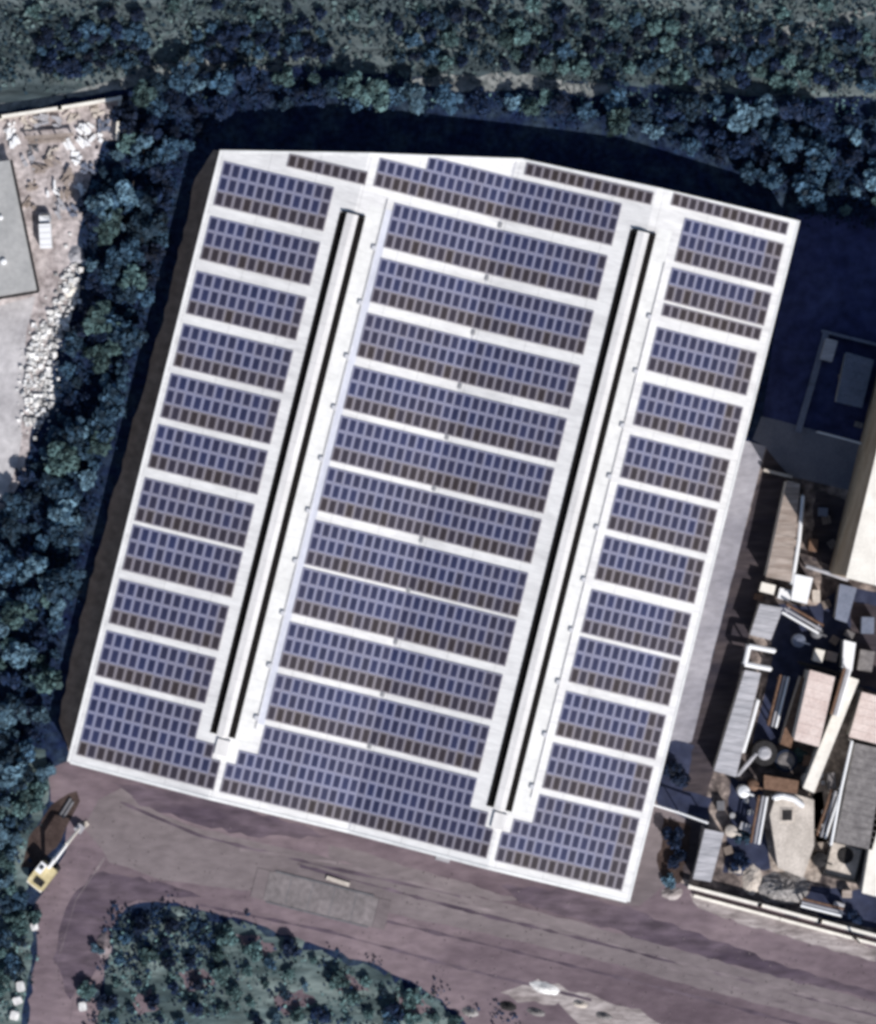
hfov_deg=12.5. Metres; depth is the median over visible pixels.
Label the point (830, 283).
asphalt
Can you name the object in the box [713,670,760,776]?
lean to shed
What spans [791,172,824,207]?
tree
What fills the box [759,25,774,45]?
shrub
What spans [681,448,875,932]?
works yard
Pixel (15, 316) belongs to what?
yard paving
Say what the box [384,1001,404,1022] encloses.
shrub
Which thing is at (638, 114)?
tree
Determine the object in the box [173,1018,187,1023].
shrub
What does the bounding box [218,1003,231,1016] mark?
shrub
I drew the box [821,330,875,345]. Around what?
yard wall
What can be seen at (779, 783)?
brown tank roof
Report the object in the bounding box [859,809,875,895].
buff building
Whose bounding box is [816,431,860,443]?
shade pipe
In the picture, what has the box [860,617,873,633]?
machine casing
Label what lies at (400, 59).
shrub
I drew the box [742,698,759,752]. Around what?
eaves pipe
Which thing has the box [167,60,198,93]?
tree
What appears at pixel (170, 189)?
tree
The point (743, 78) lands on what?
shrub
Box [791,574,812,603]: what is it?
white canopy
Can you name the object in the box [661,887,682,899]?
gravel heap
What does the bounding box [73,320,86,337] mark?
tree
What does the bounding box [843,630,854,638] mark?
machine casing
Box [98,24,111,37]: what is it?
shrub
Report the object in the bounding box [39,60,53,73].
shrub
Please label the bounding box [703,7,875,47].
field path
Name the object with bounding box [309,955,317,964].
shrub
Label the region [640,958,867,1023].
wheel track
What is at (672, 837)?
tree
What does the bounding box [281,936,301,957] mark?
shrub
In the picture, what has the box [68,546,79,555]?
tree
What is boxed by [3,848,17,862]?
shrub
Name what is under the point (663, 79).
shrub
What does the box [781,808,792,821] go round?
roof hatch
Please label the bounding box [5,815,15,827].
shrub
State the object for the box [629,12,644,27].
shrub
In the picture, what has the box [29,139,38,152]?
scrap pile
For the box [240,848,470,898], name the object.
wheel track
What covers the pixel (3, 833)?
shrub
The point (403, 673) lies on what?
solar array
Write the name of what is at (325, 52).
shrub
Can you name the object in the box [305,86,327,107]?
tree
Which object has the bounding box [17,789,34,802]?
shrub
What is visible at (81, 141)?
scrap pile
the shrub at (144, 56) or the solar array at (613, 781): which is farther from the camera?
the shrub at (144, 56)
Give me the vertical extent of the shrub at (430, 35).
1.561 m
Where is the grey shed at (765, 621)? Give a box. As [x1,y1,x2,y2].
[749,604,782,639]
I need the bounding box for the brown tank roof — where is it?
[762,773,798,793]
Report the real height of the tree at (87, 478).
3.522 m
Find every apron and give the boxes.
[600,799,684,905]
[670,441,765,742]
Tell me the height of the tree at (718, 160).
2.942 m
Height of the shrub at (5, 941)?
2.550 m
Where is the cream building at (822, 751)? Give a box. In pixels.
[800,676,858,792]
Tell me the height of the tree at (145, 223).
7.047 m
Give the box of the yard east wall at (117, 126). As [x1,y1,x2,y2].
[115,100,121,140]
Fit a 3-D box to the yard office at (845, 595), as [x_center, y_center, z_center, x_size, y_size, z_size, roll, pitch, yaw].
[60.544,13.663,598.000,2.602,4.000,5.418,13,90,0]
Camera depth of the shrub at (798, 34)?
598.87 m
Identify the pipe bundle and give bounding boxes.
[59,798,73,818]
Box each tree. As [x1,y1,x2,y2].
[0,509,9,523]
[0,527,7,539]
[0,543,22,583]
[0,580,10,587]
[0,590,12,604]
[0,600,28,629]
[0,617,9,637]
[0,636,16,650]
[0,658,6,672]
[0,668,20,689]
[0,703,16,728]
[0,728,13,742]
[0,733,21,765]
[0,758,26,788]
[1,513,28,540]
[1,693,25,715]
[2,492,32,518]
[2,641,37,669]
[6,540,20,553]
[7,738,35,764]
[9,728,19,737]
[13,572,28,585]
[14,469,34,486]
[14,548,27,564]
[16,709,29,723]
[18,553,49,582]
[20,587,41,607]
[22,672,34,686]
[23,726,37,739]
[24,489,41,503]
[25,609,37,621]
[26,695,39,706]
[28,522,39,533]
[29,667,62,693]
[30,706,50,723]
[31,462,41,471]
[31,654,50,669]
[33,639,46,653]
[34,534,49,552]
[34,627,45,637]
[38,447,50,459]
[38,472,62,498]
[38,575,48,594]
[39,593,51,608]
[43,441,80,477]
[45,425,60,441]
[45,567,77,603]
[47,499,55,507]
[47,524,79,547]
[47,617,64,633]
[48,497,80,527]
[49,648,60,658]
[50,478,81,504]
[50,599,65,620]
[51,423,84,455]
[55,544,63,553]
[58,361,75,379]
[60,330,86,357]
[63,396,72,405]
[63,471,73,480]
[64,416,84,430]
[64,562,86,588]
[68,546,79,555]
[71,377,81,388]
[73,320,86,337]
[74,469,96,490]
[75,188,96,210]
[75,517,85,530]
[78,298,104,317]
[79,425,90,443]
[80,207,102,229]
[80,446,93,460]
[80,502,88,511]
[81,392,91,400]
[82,300,120,334]
[82,342,112,373]
[84,192,116,221]
[85,257,98,272]
[85,273,98,291]
[86,430,113,456]
[87,283,103,301]
[87,330,107,344]
[87,408,97,420]
[87,458,99,471]
[88,407,118,442]
[89,180,101,191]
[92,207,122,237]
[96,231,114,245]
[97,166,108,178]
[99,372,109,387]
[99,383,128,420]
[100,260,120,286]
[101,177,117,192]
[104,312,130,339]
[106,189,134,213]
[106,246,126,267]
[108,100,137,136]
[109,149,124,160]
[109,340,122,356]
[110,319,148,355]
[112,167,124,181]
[114,281,136,303]
[115,180,147,206]
[115,360,129,375]
[116,132,137,154]
[116,375,129,391]
[117,263,147,290]
[119,222,131,232]
[119,237,145,266]
[121,95,130,102]
[124,225,152,246]
[124,308,134,318]
[129,195,169,237]
[130,79,157,107]
[130,133,153,155]
[130,155,141,167]
[132,241,165,265]
[134,127,140,136]
[135,287,154,307]
[138,266,159,286]
[141,115,162,140]
[143,149,168,167]
[145,97,166,117]
[146,73,168,96]
[147,162,170,183]
[149,187,172,216]
[152,228,168,246]
[154,136,180,160]
[162,178,176,195]
[163,87,185,110]
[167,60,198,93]
[168,125,181,139]
[179,139,194,151]
[185,105,199,117]
[186,78,205,95]
[194,122,204,133]
[205,68,234,96]
[208,93,233,121]
[230,64,258,90]
[242,91,253,103]
[250,78,273,105]
[271,63,294,86]
[278,96,293,111]
[294,85,305,97]
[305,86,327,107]
[308,72,320,85]
[323,77,340,97]
[336,71,363,98]
[348,96,364,112]
[359,76,390,112]
[383,85,406,106]
[399,82,428,115]
[431,83,463,114]
[466,86,494,116]
[504,93,522,110]
[521,98,542,116]
[537,88,553,105]
[548,91,572,114]
[576,102,598,122]
[601,86,627,111]
[604,105,630,136]
[631,106,652,122]
[641,122,664,139]
[661,826,684,849]
[662,102,680,118]
[662,761,690,787]
[667,846,686,869]
[671,121,685,133]
[675,92,706,121]
[680,136,701,156]
[692,125,709,135]
[707,93,727,115]
[707,129,727,146]
[713,146,725,166]
[725,138,748,158]
[726,97,759,132]
[729,851,750,873]
[734,831,750,843]
[739,161,763,184]
[745,130,760,144]
[752,94,779,118]
[758,117,787,143]
[759,162,786,189]
[760,151,772,165]
[767,126,804,162]
[778,98,806,120]
[784,178,793,188]
[787,157,797,164]
[791,125,811,145]
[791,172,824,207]
[804,140,835,170]
[806,103,832,128]
[815,170,826,181]
[815,200,826,211]
[816,134,826,147]
[827,179,839,195]
[831,149,840,162]
[839,204,851,215]
[842,114,857,125]
[842,147,862,166]
[843,125,862,145]
[845,909,862,924]
[850,185,860,196]
[863,168,875,191]
[868,133,875,148]
[868,158,875,170]
[869,116,875,131]
[871,196,875,206]
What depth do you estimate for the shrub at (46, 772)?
598.42 m
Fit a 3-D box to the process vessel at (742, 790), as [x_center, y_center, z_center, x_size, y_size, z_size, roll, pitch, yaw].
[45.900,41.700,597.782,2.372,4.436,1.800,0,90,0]
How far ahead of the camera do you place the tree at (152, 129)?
596.79 m
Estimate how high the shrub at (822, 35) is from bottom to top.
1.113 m
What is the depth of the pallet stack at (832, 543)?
599.38 m
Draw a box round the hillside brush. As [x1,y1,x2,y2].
[0,0,875,104]
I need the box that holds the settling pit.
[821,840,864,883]
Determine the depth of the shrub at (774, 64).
598.75 m
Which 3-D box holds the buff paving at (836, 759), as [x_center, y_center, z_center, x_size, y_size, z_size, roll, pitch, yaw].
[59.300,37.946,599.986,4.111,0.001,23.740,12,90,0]
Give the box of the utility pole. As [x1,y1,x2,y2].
[852,935,865,946]
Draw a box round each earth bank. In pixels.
[21,791,79,867]
[657,818,690,883]
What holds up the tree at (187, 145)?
on the ground at (594, 148)
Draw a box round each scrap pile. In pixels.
[4,122,15,136]
[6,133,20,148]
[20,116,37,131]
[21,152,35,169]
[22,196,35,209]
[26,179,38,190]
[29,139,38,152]
[31,164,48,172]
[33,113,48,127]
[43,154,61,166]
[46,180,59,196]
[47,146,58,159]
[51,115,62,127]
[54,196,65,219]
[60,167,73,185]
[60,186,74,199]
[62,138,75,151]
[63,112,79,122]
[66,203,79,216]
[71,152,82,165]
[73,183,86,195]
[75,122,94,135]
[76,136,90,148]
[80,162,95,174]
[88,133,103,142]
[90,106,104,117]
[98,118,110,131]
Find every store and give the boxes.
[820,338,837,361]
[835,352,873,407]
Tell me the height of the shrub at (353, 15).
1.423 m
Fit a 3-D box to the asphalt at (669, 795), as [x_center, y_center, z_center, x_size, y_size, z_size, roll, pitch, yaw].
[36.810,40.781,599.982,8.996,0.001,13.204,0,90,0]
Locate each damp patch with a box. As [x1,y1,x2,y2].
[53,871,198,999]
[113,782,325,838]
[501,885,875,999]
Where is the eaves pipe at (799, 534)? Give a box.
[788,495,804,584]
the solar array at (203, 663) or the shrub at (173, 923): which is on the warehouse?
the solar array at (203, 663)
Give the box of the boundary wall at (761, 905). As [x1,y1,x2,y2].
[687,884,875,936]
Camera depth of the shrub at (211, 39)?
598.92 m
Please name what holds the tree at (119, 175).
on the ground at (594, 148)
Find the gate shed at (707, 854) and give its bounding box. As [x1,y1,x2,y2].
[692,828,723,881]
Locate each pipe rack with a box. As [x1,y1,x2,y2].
[749,795,767,844]
[766,675,789,727]
[782,603,823,633]
[801,897,843,916]
[815,789,838,838]
[828,668,850,715]
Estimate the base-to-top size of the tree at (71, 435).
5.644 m
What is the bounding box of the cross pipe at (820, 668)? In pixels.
[797,661,844,676]
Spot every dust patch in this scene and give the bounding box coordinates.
[328,845,517,901]
[500,979,658,1023]
[690,894,875,960]
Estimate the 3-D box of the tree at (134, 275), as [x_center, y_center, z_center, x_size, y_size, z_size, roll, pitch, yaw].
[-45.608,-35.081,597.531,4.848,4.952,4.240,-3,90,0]
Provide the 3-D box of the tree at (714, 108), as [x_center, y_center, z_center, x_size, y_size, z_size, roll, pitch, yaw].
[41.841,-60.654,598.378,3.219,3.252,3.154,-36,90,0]
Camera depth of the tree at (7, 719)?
595.67 m
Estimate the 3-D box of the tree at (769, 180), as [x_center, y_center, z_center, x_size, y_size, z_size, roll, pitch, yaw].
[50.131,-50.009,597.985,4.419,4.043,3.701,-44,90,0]
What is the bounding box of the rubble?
[16,259,86,440]
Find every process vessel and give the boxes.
[724,824,740,836]
[736,784,753,797]
[747,779,762,790]
[791,633,809,646]
[800,773,805,781]
[809,627,826,638]
[811,851,831,866]
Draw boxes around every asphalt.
[656,740,712,826]
[723,777,770,875]
[752,589,875,744]
[763,215,875,441]
[800,886,875,927]
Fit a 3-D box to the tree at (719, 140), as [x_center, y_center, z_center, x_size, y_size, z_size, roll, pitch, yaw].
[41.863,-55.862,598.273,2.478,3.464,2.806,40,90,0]
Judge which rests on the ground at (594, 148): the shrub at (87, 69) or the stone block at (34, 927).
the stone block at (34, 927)
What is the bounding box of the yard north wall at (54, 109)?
[0,96,121,119]
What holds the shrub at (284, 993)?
on the dirt clearing at (299, 995)
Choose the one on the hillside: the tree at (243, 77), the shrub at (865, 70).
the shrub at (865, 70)
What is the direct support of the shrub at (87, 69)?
on the hillside
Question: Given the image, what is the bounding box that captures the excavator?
[26,822,85,892]
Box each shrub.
[0,796,10,807]
[0,808,4,818]
[0,823,9,840]
[0,840,6,849]
[0,853,7,867]
[0,873,13,888]
[0,895,14,913]
[0,928,12,947]
[0,947,6,958]
[0,969,11,984]
[0,984,7,997]
[2,912,11,922]
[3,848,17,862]
[3,862,15,874]
[3,953,20,973]
[3,962,25,980]
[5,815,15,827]
[5,884,17,895]
[6,777,27,791]
[6,832,22,845]
[10,909,27,925]
[11,891,29,910]
[11,924,27,936]
[11,932,27,946]
[12,801,28,816]
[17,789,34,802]
[19,817,32,829]
[23,765,35,782]
[26,3,42,20]
[26,910,41,924]
[28,780,48,798]
[29,799,45,812]
[32,35,44,45]
[33,56,42,66]
[35,763,56,782]
[36,46,45,55]
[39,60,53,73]
[41,27,54,40]
[44,38,54,47]
[44,49,57,64]
[53,60,63,71]
[56,27,66,37]
[56,40,64,50]
[60,16,70,28]
[60,66,74,78]
[63,56,78,70]
[64,46,74,53]
[69,29,81,42]
[74,63,82,78]
[76,980,97,1002]
[77,20,96,38]
[78,41,90,53]
[82,62,93,76]
[83,51,94,62]
[88,32,103,42]
[90,942,104,953]
[92,990,99,998]
[93,993,118,1010]
[94,60,106,68]
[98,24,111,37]
[99,6,116,18]
[99,43,115,56]
[107,55,118,67]
[109,1017,119,1023]
[110,21,122,39]
[113,978,122,987]
[114,954,125,965]
[117,42,127,50]
[118,52,134,68]
[118,932,130,944]
[119,27,133,40]
[126,1004,135,1013]
[129,8,145,21]
[129,22,142,35]
[129,44,140,50]
[133,915,150,935]
[134,29,152,48]
[135,979,141,986]
[138,51,150,64]
[138,947,158,967]
[143,994,159,1010]
[157,1015,164,1023]
[160,936,169,948]
[160,956,175,969]
[164,916,180,932]
[167,0,180,13]
[167,981,177,994]
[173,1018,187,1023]
[184,956,195,968]
[186,999,203,1016]
[189,43,209,61]
[189,922,197,929]
[191,27,202,40]
[191,978,204,991]
[203,48,221,64]
[204,22,216,33]
[205,34,216,46]
[210,965,231,987]
[211,0,223,10]
[211,945,224,962]
[214,29,229,45]
[215,924,238,947]
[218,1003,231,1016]
[220,50,237,61]
[223,21,231,29]
[224,986,242,1001]
[225,32,240,50]
[233,23,250,37]
[239,39,252,55]
[241,964,252,976]
[242,940,262,962]
[246,10,262,23]
[246,997,255,1006]
[252,45,264,59]
[252,1016,263,1023]
[254,33,266,44]
[255,19,272,32]
[260,981,269,989]
[262,957,276,969]
[264,26,279,42]
[264,40,279,57]
[270,1012,281,1023]
[279,988,290,1000]
[281,49,289,62]
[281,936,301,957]
[282,34,302,52]
[282,968,294,978]
[284,1,291,13]
[285,23,296,33]
[289,1006,305,1021]
[291,49,303,60]
[297,15,313,29]
[299,34,311,46]
[302,981,307,991]
[304,41,317,58]
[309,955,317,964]
[309,1007,331,1023]
[314,28,324,37]
[315,8,327,20]
[317,44,333,63]
[328,969,350,990]
[345,992,360,1005]
[345,1015,351,1023]
[347,9,358,21]
[358,974,371,987]
[363,1009,374,1019]
[379,986,387,995]
[382,1004,402,1023]
[383,11,392,23]
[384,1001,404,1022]
[394,20,403,35]
[394,53,405,63]
[403,989,421,1009]
[404,1013,422,1023]
[405,33,422,47]
[408,52,420,61]
[415,11,431,27]
[417,4,425,13]
[421,47,440,65]
[423,27,436,42]
[427,1012,440,1023]
[431,10,448,29]
[437,54,454,70]
[441,31,458,48]
[446,7,466,23]
[448,1015,463,1023]
[457,55,467,68]
[464,41,477,54]
[467,10,483,20]
[468,27,479,39]
[476,0,490,11]
[483,22,499,34]
[483,52,493,64]
[495,9,507,23]
[498,33,513,49]
[500,57,510,71]
[508,16,523,30]
[511,49,521,60]
[512,28,530,45]
[519,59,531,73]
[522,43,538,61]
[525,0,542,13]
[532,23,541,33]
[538,57,552,72]
[540,39,552,53]
[549,9,566,25]
[552,26,565,40]
[557,42,576,60]
[558,61,570,74]
[559,5,570,15]
[570,23,579,31]
[573,58,591,77]
[583,39,597,53]
[589,1,604,19]
[590,25,605,39]
[590,54,604,69]
[603,68,615,80]
[604,42,622,53]
[609,17,620,30]
[623,60,636,74]
[627,46,633,57]
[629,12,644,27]
[632,27,643,41]
[633,8,643,16]
[640,58,659,75]
[647,17,661,35]
[647,37,657,50]
[656,54,670,67]
[659,36,675,51]
[659,74,668,84]
[661,873,675,888]
[665,19,680,34]
[670,64,690,84]
[676,37,688,47]
[679,12,690,23]
[684,57,691,66]
[686,76,701,86]
[693,33,705,44]
[694,46,713,63]
[708,65,722,78]
[711,45,730,63]
[717,64,734,79]
[730,61,743,75]
[731,44,745,59]
[735,0,749,12]
[735,51,747,67]
[735,71,750,88]
[743,34,754,46]
[748,49,767,66]
[754,66,766,77]
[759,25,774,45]
[764,45,773,56]
[769,58,783,71]
[769,72,784,90]
[775,4,790,19]
[777,32,790,46]
[780,53,797,68]
[783,78,797,94]
[793,747,807,763]
[794,27,803,39]
[795,68,811,85]
[802,45,813,58]
[812,72,831,85]
[816,0,833,14]
[817,30,827,40]
[818,49,833,64]
[828,59,844,71]
[828,81,839,91]
[830,26,845,40]
[838,42,853,53]
[840,73,853,85]
[846,24,862,44]
[847,55,859,67]
[856,77,875,94]
[858,65,872,77]
[863,32,870,42]
[864,45,873,55]
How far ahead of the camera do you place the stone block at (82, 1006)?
599.16 m
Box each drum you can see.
[747,809,752,814]
[819,779,824,784]
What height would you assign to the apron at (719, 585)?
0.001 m
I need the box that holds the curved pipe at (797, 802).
[770,793,804,807]
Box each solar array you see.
[76,682,220,790]
[95,630,216,703]
[109,579,228,650]
[122,525,242,597]
[134,477,254,547]
[148,424,267,494]
[160,373,280,444]
[173,324,292,392]
[186,271,306,339]
[200,216,319,285]
[213,161,333,230]
[220,726,493,858]
[266,674,489,772]
[279,622,502,719]
[287,154,367,184]
[292,568,516,665]
[305,520,528,616]
[318,467,541,563]
[330,416,554,513]
[343,366,566,461]
[357,313,579,409]
[370,258,593,354]
[373,157,621,245]
[384,203,607,300]
[495,795,639,890]
[524,163,653,204]
[542,743,652,811]
[555,691,665,759]
[569,637,679,705]
[581,589,691,656]
[595,536,704,603]
[607,485,717,553]
[620,435,729,502]
[633,382,742,449]
[647,327,756,395]
[661,303,761,340]
[664,268,771,325]
[671,193,788,234]
[674,218,783,286]
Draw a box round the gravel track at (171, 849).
[85,788,875,1023]
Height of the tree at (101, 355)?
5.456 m
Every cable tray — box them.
[254,200,386,728]
[534,264,664,784]
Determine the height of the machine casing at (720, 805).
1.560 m
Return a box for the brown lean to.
[778,676,804,747]
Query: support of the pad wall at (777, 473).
on the dark lane
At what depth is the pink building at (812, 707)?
591.00 m
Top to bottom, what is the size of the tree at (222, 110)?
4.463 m
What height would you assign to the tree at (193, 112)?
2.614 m
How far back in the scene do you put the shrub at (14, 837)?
598.39 m
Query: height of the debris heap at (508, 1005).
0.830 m
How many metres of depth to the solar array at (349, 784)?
591.74 m
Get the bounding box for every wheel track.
[50,858,103,1016]
[70,880,122,1017]
[120,802,460,897]
[200,904,590,1000]
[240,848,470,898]
[300,864,875,1016]
[386,920,799,1023]
[420,891,875,1013]
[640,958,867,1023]
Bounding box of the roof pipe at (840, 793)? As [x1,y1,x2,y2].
[827,738,852,845]
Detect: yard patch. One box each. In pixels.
[812,491,844,565]
[850,601,875,688]
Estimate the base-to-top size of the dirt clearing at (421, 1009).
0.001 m
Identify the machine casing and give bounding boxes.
[716,800,724,810]
[729,863,741,873]
[739,821,749,831]
[763,799,773,814]
[801,755,811,766]
[807,538,817,551]
[811,590,819,602]
[817,508,827,515]
[825,772,836,789]
[833,901,844,910]
[841,889,851,897]
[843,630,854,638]
[854,421,863,427]
[856,649,874,671]
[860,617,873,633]
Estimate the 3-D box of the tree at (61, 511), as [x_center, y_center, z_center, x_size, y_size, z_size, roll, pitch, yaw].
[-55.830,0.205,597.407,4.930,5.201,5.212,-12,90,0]
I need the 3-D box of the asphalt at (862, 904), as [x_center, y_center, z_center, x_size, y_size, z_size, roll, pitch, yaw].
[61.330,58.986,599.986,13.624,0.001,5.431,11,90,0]
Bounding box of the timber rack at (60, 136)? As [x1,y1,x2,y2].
[24,133,73,143]
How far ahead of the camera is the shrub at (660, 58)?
598.83 m
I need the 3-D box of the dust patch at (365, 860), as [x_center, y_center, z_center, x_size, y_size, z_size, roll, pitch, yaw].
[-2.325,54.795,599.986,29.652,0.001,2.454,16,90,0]
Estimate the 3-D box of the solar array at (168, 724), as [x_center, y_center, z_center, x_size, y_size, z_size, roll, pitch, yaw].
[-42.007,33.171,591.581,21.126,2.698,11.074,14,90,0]
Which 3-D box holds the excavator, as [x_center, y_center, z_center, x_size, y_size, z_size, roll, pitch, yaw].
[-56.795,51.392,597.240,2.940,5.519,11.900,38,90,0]
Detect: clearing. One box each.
[133,987,158,1015]
[179,968,214,991]
[236,934,275,955]
[273,988,315,1015]
[332,972,368,991]
[398,72,635,96]
[398,991,433,1013]
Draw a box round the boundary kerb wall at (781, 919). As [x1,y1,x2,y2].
[693,895,875,945]
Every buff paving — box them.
[763,789,827,881]
[813,690,862,841]
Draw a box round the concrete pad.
[753,417,858,489]
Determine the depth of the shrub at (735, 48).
598.73 m
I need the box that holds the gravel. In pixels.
[40,807,875,1022]
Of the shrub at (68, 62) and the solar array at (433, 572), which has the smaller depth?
the solar array at (433, 572)
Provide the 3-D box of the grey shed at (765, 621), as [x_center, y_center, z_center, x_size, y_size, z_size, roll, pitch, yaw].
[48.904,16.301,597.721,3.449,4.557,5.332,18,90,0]
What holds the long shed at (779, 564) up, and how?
on the works yard at (729, 883)
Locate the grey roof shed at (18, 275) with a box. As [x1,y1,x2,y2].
[0,160,39,298]
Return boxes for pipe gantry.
[742,643,775,671]
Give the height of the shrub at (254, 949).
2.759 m
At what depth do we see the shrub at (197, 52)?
598.63 m
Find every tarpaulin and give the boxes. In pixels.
[64,282,79,298]
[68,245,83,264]
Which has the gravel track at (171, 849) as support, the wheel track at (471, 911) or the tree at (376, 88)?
the wheel track at (471, 911)
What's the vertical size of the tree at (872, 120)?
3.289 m
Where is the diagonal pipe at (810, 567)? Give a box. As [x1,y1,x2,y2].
[803,564,848,581]
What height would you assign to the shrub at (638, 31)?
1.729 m
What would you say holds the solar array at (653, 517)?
on the warehouse
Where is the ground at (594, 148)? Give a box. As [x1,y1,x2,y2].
[0,62,875,1023]
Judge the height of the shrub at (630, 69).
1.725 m
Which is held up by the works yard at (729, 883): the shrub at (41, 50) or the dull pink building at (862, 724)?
the dull pink building at (862, 724)
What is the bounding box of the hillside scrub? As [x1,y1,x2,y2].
[0,0,875,103]
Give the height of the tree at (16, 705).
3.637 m
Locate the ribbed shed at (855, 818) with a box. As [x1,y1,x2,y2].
[834,743,875,849]
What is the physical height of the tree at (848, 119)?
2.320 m
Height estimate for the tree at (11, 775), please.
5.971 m
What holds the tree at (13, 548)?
on the ground at (594, 148)
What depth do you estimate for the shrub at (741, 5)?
598.87 m
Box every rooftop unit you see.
[758,582,775,594]
[776,588,791,600]
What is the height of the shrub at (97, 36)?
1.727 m
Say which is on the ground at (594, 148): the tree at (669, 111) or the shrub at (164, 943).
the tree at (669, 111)
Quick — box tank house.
[769,791,813,877]
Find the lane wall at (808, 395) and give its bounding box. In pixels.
[795,333,828,432]
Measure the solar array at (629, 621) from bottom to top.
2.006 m
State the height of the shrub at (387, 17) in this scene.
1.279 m
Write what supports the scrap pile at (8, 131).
on the yard at (49, 263)
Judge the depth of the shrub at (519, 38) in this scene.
598.03 m
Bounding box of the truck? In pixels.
[39,213,52,248]
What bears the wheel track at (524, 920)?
on the gravel track at (171, 849)
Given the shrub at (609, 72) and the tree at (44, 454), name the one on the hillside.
the shrub at (609, 72)
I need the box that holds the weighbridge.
[250,868,390,929]
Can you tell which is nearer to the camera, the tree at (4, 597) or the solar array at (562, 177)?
the solar array at (562, 177)
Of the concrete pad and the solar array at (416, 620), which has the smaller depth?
the solar array at (416, 620)
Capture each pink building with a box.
[792,669,834,746]
[846,691,875,743]
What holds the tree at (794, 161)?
on the ground at (594, 148)
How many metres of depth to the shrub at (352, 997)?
598.49 m
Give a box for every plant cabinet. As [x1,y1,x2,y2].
[811,648,824,662]
[824,650,837,661]
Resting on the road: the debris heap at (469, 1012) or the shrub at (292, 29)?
the debris heap at (469, 1012)
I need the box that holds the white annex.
[839,640,855,671]
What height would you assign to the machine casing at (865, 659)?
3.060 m
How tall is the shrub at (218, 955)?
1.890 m
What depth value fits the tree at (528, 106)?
597.19 m
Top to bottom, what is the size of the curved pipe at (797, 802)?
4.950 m
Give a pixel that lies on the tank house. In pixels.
(793, 843)
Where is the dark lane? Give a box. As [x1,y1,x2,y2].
[682,449,792,879]
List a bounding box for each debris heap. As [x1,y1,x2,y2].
[461,1007,478,1016]
[500,1001,515,1010]
[526,1008,544,1016]
[573,1000,587,1007]
[596,1012,612,1019]
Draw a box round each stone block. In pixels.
[9,1010,19,1020]
[12,995,22,1004]
[16,981,25,991]
[30,923,38,930]
[78,1001,87,1011]
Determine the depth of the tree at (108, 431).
595.38 m
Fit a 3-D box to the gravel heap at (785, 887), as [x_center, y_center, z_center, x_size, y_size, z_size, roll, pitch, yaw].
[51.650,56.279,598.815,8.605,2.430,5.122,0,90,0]
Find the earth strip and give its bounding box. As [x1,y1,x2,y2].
[59,150,219,750]
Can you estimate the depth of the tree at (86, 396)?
598.53 m
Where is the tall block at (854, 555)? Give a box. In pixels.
[829,378,875,585]
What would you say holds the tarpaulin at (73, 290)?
on the rubble
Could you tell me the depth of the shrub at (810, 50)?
598.93 m
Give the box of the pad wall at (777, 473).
[763,469,792,477]
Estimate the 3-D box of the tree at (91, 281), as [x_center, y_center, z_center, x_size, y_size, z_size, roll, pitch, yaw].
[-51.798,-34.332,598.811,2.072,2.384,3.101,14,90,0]
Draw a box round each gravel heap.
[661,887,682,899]
[758,871,809,903]
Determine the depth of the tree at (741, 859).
598.52 m
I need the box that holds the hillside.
[0,0,875,111]
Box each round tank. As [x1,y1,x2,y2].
[737,739,776,776]
[774,749,796,771]
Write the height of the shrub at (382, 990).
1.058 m
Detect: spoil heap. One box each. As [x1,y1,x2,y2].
[96,932,111,958]
[529,981,559,994]
[742,864,761,895]
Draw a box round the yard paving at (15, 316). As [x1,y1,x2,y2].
[0,296,34,498]
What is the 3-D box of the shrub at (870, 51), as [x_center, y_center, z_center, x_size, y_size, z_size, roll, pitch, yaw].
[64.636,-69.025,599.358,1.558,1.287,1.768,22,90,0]
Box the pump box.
[754,593,763,601]
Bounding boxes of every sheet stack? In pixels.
[326,876,349,886]
[436,856,449,862]
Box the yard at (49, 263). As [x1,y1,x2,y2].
[0,101,117,509]
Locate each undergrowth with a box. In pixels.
[0,58,875,1023]
[0,83,858,1023]
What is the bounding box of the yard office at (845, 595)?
[833,584,856,622]
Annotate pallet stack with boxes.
[723,845,732,854]
[821,515,830,524]
[821,599,830,608]
[827,539,835,548]
[829,635,839,645]
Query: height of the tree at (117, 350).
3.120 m
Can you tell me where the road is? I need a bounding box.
[28,761,875,1023]
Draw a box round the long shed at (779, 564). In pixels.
[764,480,799,581]
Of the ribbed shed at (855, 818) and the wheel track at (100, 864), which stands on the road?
the wheel track at (100, 864)
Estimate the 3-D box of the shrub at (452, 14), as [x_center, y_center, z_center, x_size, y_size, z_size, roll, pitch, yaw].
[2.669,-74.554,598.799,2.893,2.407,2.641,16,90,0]
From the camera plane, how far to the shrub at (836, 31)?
598.38 m
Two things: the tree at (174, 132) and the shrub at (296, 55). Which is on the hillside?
the shrub at (296, 55)
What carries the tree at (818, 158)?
on the ground at (594, 148)
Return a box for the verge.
[0,59,284,110]
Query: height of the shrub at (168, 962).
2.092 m
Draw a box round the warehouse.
[67,150,799,902]
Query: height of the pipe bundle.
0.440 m
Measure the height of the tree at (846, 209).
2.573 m
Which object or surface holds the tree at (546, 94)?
on the ground at (594, 148)
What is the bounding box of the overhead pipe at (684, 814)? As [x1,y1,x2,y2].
[654,804,707,823]
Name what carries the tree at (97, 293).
on the ground at (594, 148)
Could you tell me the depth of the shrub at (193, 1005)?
598.24 m
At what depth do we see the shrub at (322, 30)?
599.24 m
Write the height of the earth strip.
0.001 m

